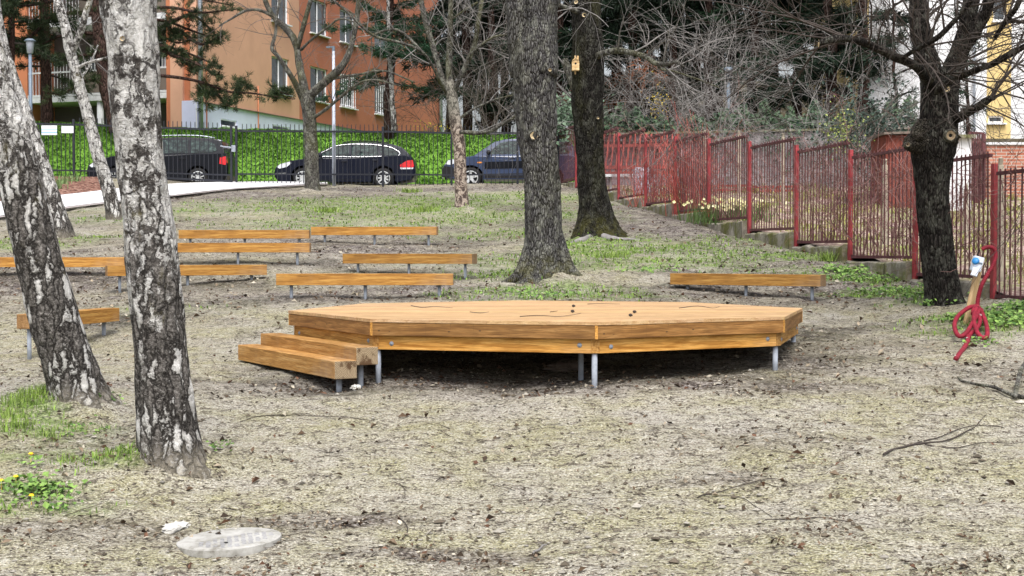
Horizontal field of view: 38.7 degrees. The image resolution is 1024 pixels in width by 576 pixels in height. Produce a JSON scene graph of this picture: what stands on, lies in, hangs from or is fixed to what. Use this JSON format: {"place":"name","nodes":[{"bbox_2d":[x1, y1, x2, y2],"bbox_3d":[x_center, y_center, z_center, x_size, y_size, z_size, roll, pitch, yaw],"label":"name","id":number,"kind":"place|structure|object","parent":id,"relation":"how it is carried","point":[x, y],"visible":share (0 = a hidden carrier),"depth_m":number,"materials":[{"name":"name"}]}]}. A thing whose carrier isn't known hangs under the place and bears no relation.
{"place":"outdoors","nodes":[
{"label":"outdoors","id":0,"kind":"place"},
{"bbox_2d":[0,181,326,215],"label":"path","id":1,"kind":"structure","parent":0,"point":[74,199],"depth_m":41.83,"materials":[{"name":"white concrete"}]},
{"bbox_2d":[35,120,573,183],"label":"grass bank","id":2,"kind":"structure","parent":0,"point":[239,163],"depth_m":52.48,"materials":[{"name":"green plant"}]},
{"bbox_2d":[1,0,65,71],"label":"conifer","id":3,"kind":"object","parent":2,"relation":"on","point":[10,12],"visible":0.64,"depth_m":50.64,"materials":[{"name":"green plant"}]},
{"bbox_2d":[1,0,95,122],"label":"conifer","id":4,"kind":"object","parent":2,"relation":"on","point":[46,113],"visible":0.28,"depth_m":53.82,"materials":[{"name":"green plant"}]},
{"bbox_2d":[2,0,295,132],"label":"pine tree","id":5,"kind":"object","parent":2,"relation":"on","point":[184,58],"visible":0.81,"depth_m":51.92,"materials":[{"name":"green plant"}]},
{"bbox_2d":[3,0,442,131],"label":"apartment house","id":6,"kind":"structure","parent":2,"relation":"on","point":[255,54],"depth_m":59.25,"materials":[{"name":"paint"}]},
{"bbox_2d":[272,56,288,95],"bbox_3d":[-9.598,-8.793,60.559,0.780,1.535,1.621,0,1,0],"label":"window","id":7,"kind":"structure","parent":6,"relation":"in","point":[279,75],"depth_m":60.61,"materials":[{"name":"white glass"}]},
{"bbox_2d":[271,0,292,26],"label":"window","id":8,"kind":"structure","parent":6,"relation":"in","point":[273,2],"depth_m":60.89,"materials":[{"name":"grey glass"}]},
{"bbox_2d":[310,66,329,104],"bbox_3d":[-8.432,-8.880,63.889,0.836,1.535,1.782,0,1,0],"label":"window","id":9,"kind":"structure","parent":6,"relation":"in","point":[315,73],"depth_m":63.89,"materials":[{"name":"grey glass"}]},
{"bbox_2d":[310,0,330,38],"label":"window","id":10,"kind":"structure","parent":6,"relation":"in","point":[315,13],"depth_m":63.84,"materials":[{"name":"grey glass"}]},
{"bbox_2d":[339,9,357,46],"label":"window","id":11,"kind":"structure","parent":6,"relation":"in","point":[343,36],"depth_m":66.53,"materials":[{"name":"grey glass"}]},
{"bbox_2d":[339,74,358,110],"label":"window","id":12,"kind":"structure","parent":6,"relation":"in","point":[351,105],"depth_m":66.79,"materials":[{"name":"white glass"}]},
{"bbox_2d":[375,83,384,115],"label":"window","id":13,"kind":"structure","parent":6,"relation":"in","point":[380,112],"depth_m":70.00,"materials":[{"name":"grey glass"}]},
{"bbox_2d":[343,0,427,130],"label":"conifer","id":14,"kind":"object","parent":2,"relation":"on","point":[393,113],"visible":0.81,"depth_m":52.95,"materials":[{"name":"green plant"}]},
{"bbox_2d":[315,0,459,138],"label":"conifer","id":15,"kind":"object","parent":2,"relation":"on","point":[425,47],"visible":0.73,"depth_m":53.32,"materials":[{"name":"green plant"}]},
{"bbox_2d":[370,39,513,139],"bbox_3d":[-2.810,-6.148,56.074,5.413,7.703,8.930,1,2,42],"label":"bare shrub","id":16,"kind":"object","parent":2,"relation":"on","point":[440,117],"visible":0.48,"depth_m":55.38,"materials":[{"name":"grey plant"}]},
{"bbox_2d":[399,1,508,131],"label":"conifer","id":17,"kind":"object","parent":2,"relation":"on","point":[454,38],"visible":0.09,"depth_m":59.80,"materials":[{"name":"green plant"}]},
{"bbox_2d":[397,0,514,130],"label":"conifer","id":18,"kind":"object","parent":2,"relation":"on","point":[465,38],"visible":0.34,"depth_m":56.59,"materials":[{"name":"green plant"}]},
{"bbox_2d":[422,0,513,128],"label":"conifer","id":19,"kind":"object","parent":2,"relation":"on","point":[487,54],"visible":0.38,"depth_m":55.59,"materials":[{"name":"green plant"}]},
{"bbox_2d":[382,0,566,141],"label":"bare shrub","id":20,"kind":"object","parent":2,"relation":"on","point":[486,89],"visible":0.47,"depth_m":52.76,"materials":[{"name":"grey plant"}]},
{"bbox_2d":[443,0,570,131],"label":"conifer","id":21,"kind":"object","parent":2,"relation":"on","point":[504,125],"visible":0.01,"depth_m":59.74,"materials":[{"name":"green plant"}]},
{"bbox_2d":[495,0,625,130],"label":"conifer","id":22,"kind":"object","parent":2,"relation":"on","point":[563,33],"visible":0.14,"depth_m":53.08,"materials":[{"name":"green plant"}]},
{"bbox_2d":[68,176,568,184],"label":"road","id":23,"kind":"structure","parent":0,"point":[341,184],"depth_m":45.91,"materials":[{"name":"grey asphalt"}]},
{"bbox_2d":[24,38,35,111],"bbox_3d":[-16.193,-5.718,49.068,0.400,5.336,0.400,0,1,0],"label":"street lamp","id":24,"kind":"object","parent":23,"relation":"on","point":[30,44],"visible":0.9,"depth_m":48.98,"materials":[{"name":"grey metal"}]},
{"bbox_2d":[87,135,234,181],"bbox_3d":[-11.449,-4.093,47.930,4.590,1.785,2.200,0,1,0],"label":"parked car","id":25,"kind":"object","parent":23,"relation":"on","point":[203,155],"visible":0.29,"depth_m":47.05,"materials":[{"name":"black paint"}]},
{"bbox_2d":[274,141,418,183],"bbox_3d":[-5.398,-3.996,47.902,4.570,1.594,2.140,0,1,0],"label":"parked car","id":26,"kind":"object","parent":23,"relation":"on","point":[392,162],"visible":0.56,"depth_m":47.02,"materials":[{"name":"black paint"}]},
{"bbox_2d":[442,136,574,182],"bbox_3d":[-0.044,-4.074,47.900,4.455,1.742,2.140,0,1,0],"label":"parked car","id":27,"kind":"object","parent":23,"relation":"on","point":[502,149],"visible":0.38,"depth_m":47.02,"materials":[{"name":"blue paint"}]},
{"bbox_2d":[196,0,812,134],"label":"sky","id":28,"kind":"structure","parent":0,"point":[605,72],"materials":[{"name":"white"}]},
{"bbox_2d":[0,178,1023,575],"bbox_3d":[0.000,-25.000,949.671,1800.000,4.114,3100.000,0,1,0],"label":"ground","id":29,"kind":"structure","parent":0,"point":[574,468],"depth_m":10.99,"materials":[{"name":"soil"}]},
{"bbox_2d":[0,0,75,238],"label":"birch tree","id":30,"kind":"object","parent":29,"relation":"on","point":[63,225],"visible":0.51,"depth_m":28.08,"materials":[{"name":"white plant"}]},
{"bbox_2d":[0,176,100,200],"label":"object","id":31,"kind":"object","parent":29,"relation":"on","point":[89,184],"visible":0.24,"depth_m":41.65,"materials":[{"name":"brown soil"}]},
{"bbox_2d":[0,23,121,408],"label":"birch tree","id":32,"kind":"object","parent":29,"relation":"on","point":[70,366],"visible":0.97,"depth_m":11.46,"materials":[{"name":"white plant"}]},
{"bbox_2d":[0,257,124,266],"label":"beam bench","id":33,"kind":"object","parent":29,"relation":"on","point":[74,261],"visible":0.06,"depth_m":23.00,"materials":[{"name":"brown wood"}]},
{"bbox_2d":[17,308,118,359],"bbox_3d":[-5.003,0.548,16.544,0.210,0.577,1.851,0,2,13],"label":"beam bench","id":34,"kind":"object","parent":29,"relation":"on","point":[103,316],"visible":0.52,"depth_m":16.78,"materials":[{"name":"brown wood"}]},
{"bbox_2d":[53,0,121,219],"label":"birch tree","id":35,"kind":"object","parent":29,"relation":"on","point":[113,210],"visible":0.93,"depth_m":32.34,"materials":[{"name":"white plant"}]},
{"bbox_2d":[98,0,210,480],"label":"birch tree","id":36,"kind":"object","parent":29,"relation":"on","point":[168,438],"visible":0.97,"depth_m":9.82,"materials":[{"name":"white plant"}]},
{"bbox_2d":[161,521,190,533],"bbox_3d":[-2.029,1.443,8.822,0.166,0.051,0.356,0,1,0],"label":"plaster lump","id":37,"kind":"object","parent":29,"relation":"on","point":[172,527],"visible":1,"depth_m":8.74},
{"bbox_2d":[105,265,266,292],"bbox_3d":[-4.893,-0.106,22.000,2.391,0.479,0.210,-1,2,-25],"label":"beam bench","id":38,"kind":"object","parent":29,"relation":"on","point":[119,271],"visible":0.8,"depth_m":22.02,"materials":[{"name":"brown wood"}]},
{"bbox_2d":[176,527,281,557],"bbox_3d":[-1.642,1.491,8.481,0.604,0.089,0.604,-4,3,-12],"label":"manhole cover","id":39,"kind":"object","parent":29,"relation":"on","point":[233,542],"visible":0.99,"depth_m":8.36,"materials":[{"name":"grey concrete"}]},
{"bbox_2d":[178,243,310,264],"bbox_3d":[-4.527,-0.518,24.100,2.393,0.455,0.210,0,1,0],"label":"beam bench","id":40,"kind":"object","parent":29,"relation":"on","point":[296,248],"visible":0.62,"depth_m":23.99,"materials":[{"name":"brown wood"}]},
{"bbox_2d":[179,230,310,242],"bbox_3d":[-4.926,-0.861,26.892,2.396,0.413,0.210,0,1,0],"label":"beam bench","id":41,"kind":"object","parent":29,"relation":"on","point":[190,235],"visible":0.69,"depth_m":26.78,"materials":[{"name":"brown wood"}]},
{"bbox_2d":[36,118,558,186],"bbox_3d":[-7.745,-4.068,44.968,18.431,2.380,0.354,0,1,-1],"label":"park fence","id":42,"kind":"object","parent":29,"relation":"on","point":[233,148],"visible":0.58,"depth_m":44.90,"materials":[{"name":"metal"}]},
{"bbox_2d":[179,0,415,190],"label":"young maple","id":43,"kind":"object","parent":29,"relation":"on","point":[306,96],"visible":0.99,"depth_m":41.52,"materials":[{"name":"grey plant"}]},
{"bbox_2d":[238,344,356,391],"bbox_3d":[-2.078,0.788,13.833,0.210,0.364,2.576,-1,2,-29],"label":"stage step","id":44,"kind":"object","parent":29,"relation":"on","point":[337,369],"visible":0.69,"depth_m":13.39,"materials":[{"name":"brown wood"}]},
{"bbox_2d":[261,333,377,387],"bbox_3d":[-1.876,0.726,13.894,0.210,0.470,2.466,-1,2,-29],"label":"stage step","id":45,"kind":"object","parent":29,"relation":"on","point":[361,355],"visible":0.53,"depth_m":13.38,"materials":[{"name":"brown wood"}]},
{"bbox_2d":[326,46,335,185],"bbox_3d":[-5.577,-5.200,44.977,0.286,4.502,0.124,0,1,0],"label":"lamp pole","id":46,"kind":"object","parent":29,"relation":"on","point":[333,133],"visible":0.84,"depth_m":44.94,"materials":[{"name":"grey metal"}]},
{"bbox_2d":[276,274,453,299],"bbox_3d":[-2.013,0.028,20.012,2.415,0.451,0.210,0,1,0],"label":"beam bench","id":47,"kind":"object","parent":29,"relation":"on","point":[365,280],"visible":0.85,"depth_m":19.90,"materials":[{"name":"brown wood"}]},
{"bbox_2d":[311,227,437,245],"bbox_3d":[-2.622,-0.936,27.839,2.433,0.463,0.210,0,2,7],"label":"beam bench","id":48,"kind":"object","parent":29,"relation":"on","point":[375,231],"visible":0.88,"depth_m":27.73,"materials":[{"name":"brown wood"}]},
{"bbox_2d":[343,254,476,277],"bbox_3d":[-1.632,-0.309,23.098,2.246,0.467,0.210,1,2,21],"label":"beam bench","id":49,"kind":"object","parent":29,"relation":"on","point":[409,259],"visible":0.85,"depth_m":22.97,"materials":[{"name":"brown wood"}]},
{"bbox_2d":[0,180,837,464],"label":"grass tufts","id":50,"kind":"object","parent":29,"relation":"on","point":[36,391],"visible":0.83,"depth_m":11.56,"materials":[{"name":"green plant"}]},
{"bbox_2d":[319,0,573,207],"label":"plane tree","id":51,"kind":"object","parent":29,"relation":"on","point":[450,90],"visible":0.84,"depth_m":35.10,"materials":[{"name":"grey plant"}]},
{"bbox_2d":[0,184,1023,575],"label":"leaf litter","id":52,"kind":"object","parent":29,"relation":"on","point":[536,554],"visible":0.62,"depth_m":12.45,"materials":[{"name":"brown plant"}]},
{"bbox_2d":[0,187,1023,575],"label":"pebbles","id":53,"kind":"object","parent":29,"relation":"on","point":[566,565],"visible":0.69,"depth_m":9.38,"materials":[{"name":"stone"}]},
{"bbox_2d":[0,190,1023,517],"bbox_3d":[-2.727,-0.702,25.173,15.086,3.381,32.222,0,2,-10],"label":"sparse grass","id":54,"kind":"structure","parent":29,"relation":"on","point":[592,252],"depth_m":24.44,"materials":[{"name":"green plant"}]},
{"bbox_2d":[0,262,1023,511],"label":"leafy weeds","id":55,"kind":"object","parent":29,"relation":"on","point":[996,316],"visible":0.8,"depth_m":16.68,"materials":[{"name":"green plant"}]},
{"bbox_2d":[0,191,1023,575],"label":"twig litter","id":56,"kind":"object","parent":29,"relation":"on","point":[534,429],"visible":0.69,"depth_m":10.10,"materials":[{"name":"brown plant"}]},
{"bbox_2d":[501,0,582,283],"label":"maple tree","id":57,"kind":"object","parent":29,"relation":"on","point":[531,37],"visible":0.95,"depth_m":21.49,"materials":[{"name":"grey plant"}]},
{"bbox_2d":[288,300,802,387],"bbox_3d":[0.404,0.578,15.170,4.989,0.714,4.989,0,2,16],"label":"octagonal stage","id":58,"kind":"object","parent":29,"relation":"on","point":[593,329],"visible":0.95,"depth_m":13.13,"materials":[{"name":"brown wood"}]},
{"bbox_2d":[542,362,577,371],"bbox_3d":[0.496,0.757,13.777,0.328,0.122,0.272,1,2,41],"label":"rubble stone","id":59,"kind":"object","parent":29,"relation":"on","point":[563,367],"visible":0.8,"depth_m":13.72,"materials":[{"name":"black stone"}]},
{"bbox_2d":[559,26,704,181],"bbox_3d":[3.698,-5.199,44.306,4.639,5.233,5.752,0,2,-17],"label":"bare shrub","id":60,"kind":"object","parent":29,"relation":"on","point":[612,115],"visible":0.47,"depth_m":42.90,"materials":[{"name":"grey plant"}]},
{"bbox_2d":[448,0,830,242],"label":"maple tree","id":61,"kind":"object","parent":29,"relation":"on","point":[596,216],"visible":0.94,"depth_m":28.35,"materials":[{"name":"black plant"}]},
{"bbox_2d":[557,0,860,147],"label":"bare shrub","id":62,"kind":"object","parent":29,"relation":"on","point":[704,79],"visible":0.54,"depth_m":44.04,"materials":[{"name":"grey plant"}]},
{"bbox_2d":[670,273,825,300],"bbox_3d":[3.224,0.032,20.096,2.224,0.449,0.210,1,2,33],"label":"beam bench","id":63,"kind":"object","parent":29,"relation":"on","point":[811,281],"visible":0.88,"depth_m":19.95,"materials":[{"name":"brown wood"}]},
{"bbox_2d":[556,126,1023,299],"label":"red fence","id":64,"kind":"object","parent":29,"relation":"on","point":[747,229],"visible":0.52,"depth_m":25.28,"materials":[{"name":"metal"}]},
{"bbox_2d":[556,87,619,151],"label":"ivy","id":65,"kind":"object","parent":64,"relation":"attached to","point":[561,117],"visible":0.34,"depth_m":44.17,"materials":[{"name":"green plant"}]},
{"bbox_2d":[605,134,678,174],"bbox_3d":[3.478,-3.661,40.115,2.275,1.190,0.454,0,1,0],"label":"lath screen","id":66,"kind":"object","parent":64,"relation":"attached to","point":[606,158],"visible":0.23,"depth_m":40.10,"materials":[{"name":"red paint"}]},
{"bbox_2d":[559,73,1023,295],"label":"creeper","id":67,"kind":"object","parent":64,"relation":"attached to","point":[890,203],"visible":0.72,"depth_m":22.68,"materials":[{"name":"brown plant"}]},
{"bbox_2d":[624,0,1023,310],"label":"lime tree","id":68,"kind":"object","parent":29,"relation":"on","point":[930,142],"visible":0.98,"depth_m":17.70,"materials":[{"name":"black plant"}]},
{"bbox_2d":[882,159,887,244],"bbox_3d":[6.285,-1.341,24.570,0.085,1.667,0.083,0,1,0],"label":"garden post","id":69,"kind":"object","parent":29,"relation":"on","point":[886,169],"visible":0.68,"depth_m":24.54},
{"bbox_2d":[883,414,1021,454],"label":"fallen branch","id":70,"kind":"object","parent":29,"relation":"on","point":[905,446],"visible":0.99,"depth_m":10.58,"materials":[{"name":"brown wood"}]},
{"bbox_2d":[963,259,984,323],"bbox_3d":[5.187,0.154,16.465,0.085,1.041,0.040,19,-8,-30],"label":"wooden stake","id":71,"kind":"object","parent":29,"relation":"on","point":[973,293],"visible":0.44,"depth_m":16.45,"materials":[{"name":"brown wood"}]},
{"bbox_2d":[970,250,983,276],"bbox_3d":[5.228,-0.276,16.408,0.166,0.307,0.150,0,1,0],"label":"socket box","id":72,"kind":"object","parent":71,"relation":"attached to","point":[977,262],"visible":0.98,"depth_m":16.38,"materials":[{"name":"white plastic"}]},
{"bbox_2d":[952,245,997,360],"bbox_3d":[4.771,0.112,15.301,0.411,1.139,2.524,1,2,23],"label":"hose","id":73,"kind":"object","parent":29,"relation":"on","point":[977,311],"visible":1,"depth_m":15.94,"materials":[{"name":"rubber"}]},
{"bbox_2d":[957,361,1023,398],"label":"fallen branch","id":74,"kind":"object","parent":29,"relation":"on","point":[1015,394],"visible":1,"depth_m":12.57,"materials":[{"name":"brown wood"}]},
{"bbox_2d":[997,157,1003,281],"bbox_3d":[6.759,-0.862,20.180,0.087,1.884,0.083,0,1,0],"label":"garden post","id":75,"kind":"object","parent":29,"relation":"on","point":[1000,163],"visible":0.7,"depth_m":20.15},
{"bbox_2d":[565,81,1023,141],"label":"hillside","id":76,"kind":"structure","parent":0,"point":[806,108],"depth_m":66.83,"materials":[{"name":"brown"}]},
{"bbox_2d":[557,0,672,128],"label":"conifer","id":77,"kind":"object","parent":76,"relation":"on","point":[616,9],"visible":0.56,"depth_m":51.19,"materials":[{"name":"green plant"}]},
{"bbox_2d":[503,29,774,158],"bbox_3d":[4.478,-5.490,44.128,7.419,4.727,7.797,1,2,41],"label":"bare shrub","id":78,"kind":"object","parent":76,"relation":"on","point":[663,113],"visible":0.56,"depth_m":42.70,"materials":[{"name":"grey plant"}]},
{"bbox_2d":[604,0,702,118],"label":"conifer","id":79,"kind":"object","parent":76,"relation":"on","point":[678,52],"visible":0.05,"depth_m":56.40,"materials":[{"name":"green plant"}]},
{"bbox_2d":[622,0,741,131],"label":"conifer","id":80,"kind":"object","parent":76,"relation":"on","point":[673,15],"visible":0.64,"depth_m":52.65,"materials":[{"name":"green plant"}]},
{"bbox_2d":[654,0,747,123],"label":"conifer","id":81,"kind":"object","parent":76,"relation":"on","point":[698,63],"visible":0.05,"depth_m":59.77,"materials":[{"name":"green plant"}]},
{"bbox_2d":[640,0,767,129],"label":"conifer","id":82,"kind":"object","parent":76,"relation":"on","point":[709,5],"visible":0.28,"depth_m":53.60,"materials":[{"name":"green plant"}]},
{"bbox_2d":[687,0,772,124],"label":"conifer","id":83,"kind":"object","parent":76,"relation":"on","point":[730,56],"visible":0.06,"depth_m":57.65,"materials":[{"name":"green plant"}]},
{"bbox_2d":[677,0,807,128],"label":"conifer","id":84,"kind":"object","parent":76,"relation":"on","point":[716,19],"visible":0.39,"depth_m":52.65,"materials":[{"name":"green plant"}]},
{"bbox_2d":[726,0,812,116],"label":"conifer","id":85,"kind":"object","parent":76,"relation":"on","point":[764,18],"depth_m":59.24,"materials":[{"name":"green plant"}]},
{"bbox_2d":[757,0,804,118],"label":"conifer","id":86,"kind":"object","parent":76,"relation":"on","point":[785,4],"visible":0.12,"depth_m":54.69,"materials":[{"name":"green plant"}]},
{"bbox_2d":[751,0,826,117],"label":"conifer","id":87,"kind":"object","parent":76,"relation":"on","point":[804,9],"visible":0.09,"depth_m":51.39,"materials":[{"name":"green plant"}]},
{"bbox_2d":[732,0,891,120],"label":"conifer","id":88,"kind":"object","parent":76,"relation":"on","point":[828,69],"visible":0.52,"depth_m":45.35,"materials":[{"name":"green plant"}]},
{"bbox_2d":[801,0,938,117],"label":"conifer","id":89,"kind":"object","parent":76,"relation":"on","point":[857,68],"visible":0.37,"depth_m":45.28,"materials":[{"name":"green plant"}]},
{"bbox_2d":[860,0,919,106],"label":"conifer","id":90,"kind":"object","parent":76,"relation":"on","point":[893,62],"visible":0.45,"depth_m":45.08,"materials":[{"name":"green plant"}]},
{"bbox_2d":[813,0,1023,154],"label":"white house","id":91,"kind":"structure","parent":76,"relation":"on","point":[1006,127],"depth_m":46.84,"materials":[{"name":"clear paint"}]},
{"bbox_2d":[940,0,999,133],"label":"conifer","id":92,"kind":"object","parent":76,"relation":"on","point":[966,94],"visible":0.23,"depth_m":45.12,"materials":[{"name":"green plant"}]},
{"bbox_2d":[606,185,1023,295],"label":"garden ground","id":93,"kind":"structure","parent":0,"point":[958,265],"depth_m":27.59,"materials":[{"name":"soil"}]},
{"bbox_2d":[614,130,688,206],"bbox_3d":[3.433,-2.883,35.491,1.937,1.824,2.166,0,1,0],"label":"bare shrub","id":94,"kind":"object","parent":93,"relation":"on","point":[642,192],"visible":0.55,"depth_m":35.37,"materials":[{"name":"red plant"}]},
{"bbox_2d":[636,99,742,215],"bbox_3d":[3.974,-2.891,32.602,2.100,2.575,2.697,0,2,-16],"label":"bare shrub","id":95,"kind":"object","parent":93,"relation":"on","point":[677,199],"visible":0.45,"depth_m":32.47,"materials":[{"name":"red plant"}]},
{"bbox_2d":[672,196,786,224],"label":"daffodils","id":96,"kind":"object","parent":93,"relation":"on","point":[697,217],"visible":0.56,"depth_m":30.05,"materials":[{"name":"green plant"}]},
{"bbox_2d":[605,127,911,187],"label":"block wall","id":97,"kind":"structure","parent":93,"relation":"on","point":[793,131],"depth_m":42.06,"materials":[{"name":"concrete"}]},
{"bbox_2d":[573,95,917,178],"bbox_3d":[7.114,-3.833,42.238,11.371,3.478,2.311,0,2,15],"label":"ivy","id":98,"kind":"object","parent":97,"relation":"attached to","point":[623,124],"visible":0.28,"depth_m":42.43,"materials":[{"name":"green plant"}]},
{"bbox_2d":[641,0,909,201],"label":"bare shrub","id":99,"kind":"object","parent":93,"relation":"on","point":[770,135],"visible":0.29,"depth_m":39.13,"materials":[{"name":"grey plant"}]},
{"bbox_2d":[612,181,1023,283],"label":"garden weeds","id":100,"kind":"object","parent":93,"relation":"on","point":[1008,210],"visible":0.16,"depth_m":28.52,"materials":[{"name":"green plant"}]},
{"bbox_2d":[785,90,890,205],"bbox_3d":[7.765,-3.188,33.454,2.682,2.790,3.135,-1,2,-21],"label":"leafy shrub","id":101,"kind":"object","parent":93,"relation":"on","point":[831,129],"visible":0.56,"depth_m":33.39,"materials":[{"name":"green plant"}]},
{"bbox_2d":[689,0,1023,201],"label":"bare shrub","id":102,"kind":"object","parent":93,"relation":"on","point":[854,89],"visible":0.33,"depth_m":39.49,"materials":[{"name":"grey plant"}]},
{"bbox_2d":[782,62,963,188],"bbox_3d":[9.025,-3.474,36.129,4.441,4.583,4.523,1,2,35],"label":"leafy shrub","id":103,"kind":"object","parent":93,"relation":"on","point":[883,126],"visible":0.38,"depth_m":35.78,"materials":[{"name":"green plant"}]},
{"bbox_2d":[867,131,912,208],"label":"garden shed","id":104,"kind":"structure","parent":93,"relation":"on","point":[882,139],"depth_m":32.95,"materials":[{"name":"red paint"}]},
{"bbox_2d":[761,87,1023,206],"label":"bare shrub","id":105,"kind":"object","parent":93,"relation":"on","point":[874,143],"visible":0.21,"depth_m":33.37,"materials":[{"name":"brown plant"}]},
{"bbox_2d":[949,134,975,210],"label":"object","id":106,"kind":"object","parent":93,"relation":"on","point":[965,149],"visible":0.29,"depth_m":31.94,"materials":[{"name":"concrete"}]},
{"bbox_2d":[968,131,985,202],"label":"iron gate","id":107,"kind":"structure","parent":93,"relation":"on","point":[978,139],"depth_m":33.91,"materials":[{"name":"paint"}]},
{"bbox_2d":[985,142,1023,198],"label":"brick wall","id":108,"kind":"structure","parent":93,"relation":"on","point":[1001,151],"depth_m":35.78,"materials":[{"name":"brick"}]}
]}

